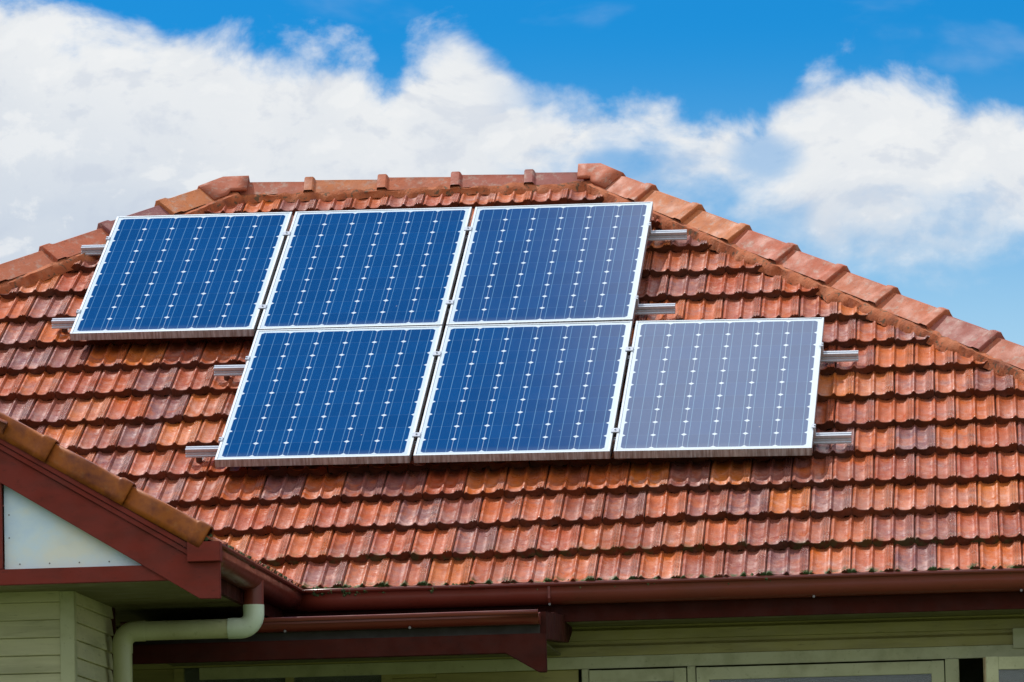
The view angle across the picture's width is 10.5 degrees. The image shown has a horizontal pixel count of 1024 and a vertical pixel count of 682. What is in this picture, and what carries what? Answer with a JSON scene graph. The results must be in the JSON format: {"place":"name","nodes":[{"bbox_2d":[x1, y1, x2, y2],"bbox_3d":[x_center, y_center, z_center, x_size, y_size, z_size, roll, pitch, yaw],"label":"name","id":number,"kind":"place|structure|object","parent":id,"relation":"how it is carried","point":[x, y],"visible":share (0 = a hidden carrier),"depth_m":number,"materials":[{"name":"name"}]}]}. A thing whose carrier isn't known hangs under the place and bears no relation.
{"place":"outdoors","nodes":[
{"label":"outdoors","id":0,"kind":"place"},
{"bbox_2d":[0,0,1023,345],"label":"sky","id":1,"kind":"structure","parent":0,"point":[882,140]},
{"bbox_3d":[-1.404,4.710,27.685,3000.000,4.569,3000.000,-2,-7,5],"label":"ground","id":2,"kind":"structure","parent":0,"visible":0},
{"bbox_2d":[0,163,1023,681],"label":"weatherboard house","id":3,"kind":"structure","parent":2,"relation":"on","point":[136,545],"depth_m":27.42,"materials":[{"name":"tile"}]},
{"bbox_2d":[173,668,391,681],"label":"porch window","id":4,"kind":"structure","parent":3,"relation":"in","point":[179,675],"depth_m":27.50,"materials":[{"name":"green paint"}]},
{"bbox_2d":[51,296,675,331],"bbox_3d":[-0.797,-0.161,29.982,3.365,0.155,0.186,-1,23,6],"label":"mounting rail","id":5,"kind":"object","parent":3,"relation":"attached to","point":[65,324],"visible":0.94,"depth_m":29.75,"materials":[{"name":"metal"}]},
{"bbox_2d":[81,222,686,254],"bbox_3d":[-0.709,-0.571,30.922,3.370,0.155,0.186,-1,23,6],"label":"mounting rail","id":6,"kind":"object","parent":3,"relation":"attached to","point":[660,235],"visible":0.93,"depth_m":30.69,"materials":[{"name":"metal"}]},
{"bbox_2d":[70,212,292,340],"bbox_3d":[-1.791,-0.361,30.497,0.990,0.043,1.650,-1,23,6],"label":"solar panel","id":7,"kind":"object","parent":6,"relation":"attached to","point":[183,276],"visible":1,"depth_m":30.42,"materials":[{"name":"blue glass"}]},
{"bbox_2d":[257,207,471,329],"bbox_3d":[-0.787,-0.386,30.390,0.990,0.043,1.650,-1,23,6],"label":"solar panel","id":8,"kind":"object","parent":6,"relation":"attached to","point":[368,268],"visible":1,"depth_m":30.35,"materials":[{"name":"blue glass"}]},
{"bbox_2d":[446,202,652,325],"bbox_3d":[0.217,-0.411,30.282,0.990,0.042,1.650,-2,23,6],"label":"solar panel","id":9,"kind":"object","parent":6,"relation":"attached to","point":[558,263],"visible":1,"depth_m":30.24,"materials":[{"name":"blue glass"}]},
{"bbox_2d":[185,424,851,461],"bbox_3d":[0.029,0.498,28.316,3.384,0.155,0.186,-1,23,6],"label":"mounting rail","id":10,"kind":"object","parent":3,"relation":"attached to","point":[199,453],"visible":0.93,"depth_m":28.18,"materials":[{"name":"metal"}]},
{"bbox_2d":[215,326,442,466],"bbox_3d":[-0.933,0.277,28.875,0.990,0.042,1.650,-1,23,6],"label":"solar panel","id":11,"kind":"object","parent":10,"relation":"attached to","point":[330,396],"visible":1,"depth_m":28.80,"materials":[{"name":"blue glass"}]},
{"bbox_2d":[614,317,823,458],"bbox_3d":[1.075,0.232,28.661,0.990,0.042,1.650,-1,23,6],"label":"solar panel","id":12,"kind":"object","parent":10,"relation":"attached to","point":[724,388],"visible":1,"depth_m":28.58,"materials":[{"name":"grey glass"}]},
{"bbox_2d":[214,342,858,379],"bbox_3d":[0.123,0.089,29.252,3.382,0.155,0.186,-1,23,6],"label":"mounting rail","id":13,"kind":"object","parent":3,"relation":"attached to","point":[226,371],"visible":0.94,"depth_m":29.10,"materials":[{"name":"metal"}]},
{"bbox_2d":[413,321,632,462],"bbox_3d":[0.071,0.254,28.768,0.990,0.042,1.650,-1,23,6],"label":"solar panel","id":14,"kind":"object","parent":13,"relation":"on","point":[525,392],"visible":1,"depth_m":28.69,"materials":[{"name":"blue glass"}]},
{"bbox_2d":[311,566,1010,596],"bbox_3d":[0.712,1.156,26.834,3.384,0.067,0.068,-2,-7,5],"label":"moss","id":15,"kind":"object","parent":3,"relation":"on","point":[431,591],"visible":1,"depth_m":26.94,"materials":[{"name":"green plant"}]},
{"bbox_2d":[582,656,1023,681],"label":"window","id":16,"kind":"structure","parent":3,"relation":"in","point":[995,669],"depth_m":27.23,"materials":[{"name":"green paint"}]}
]}

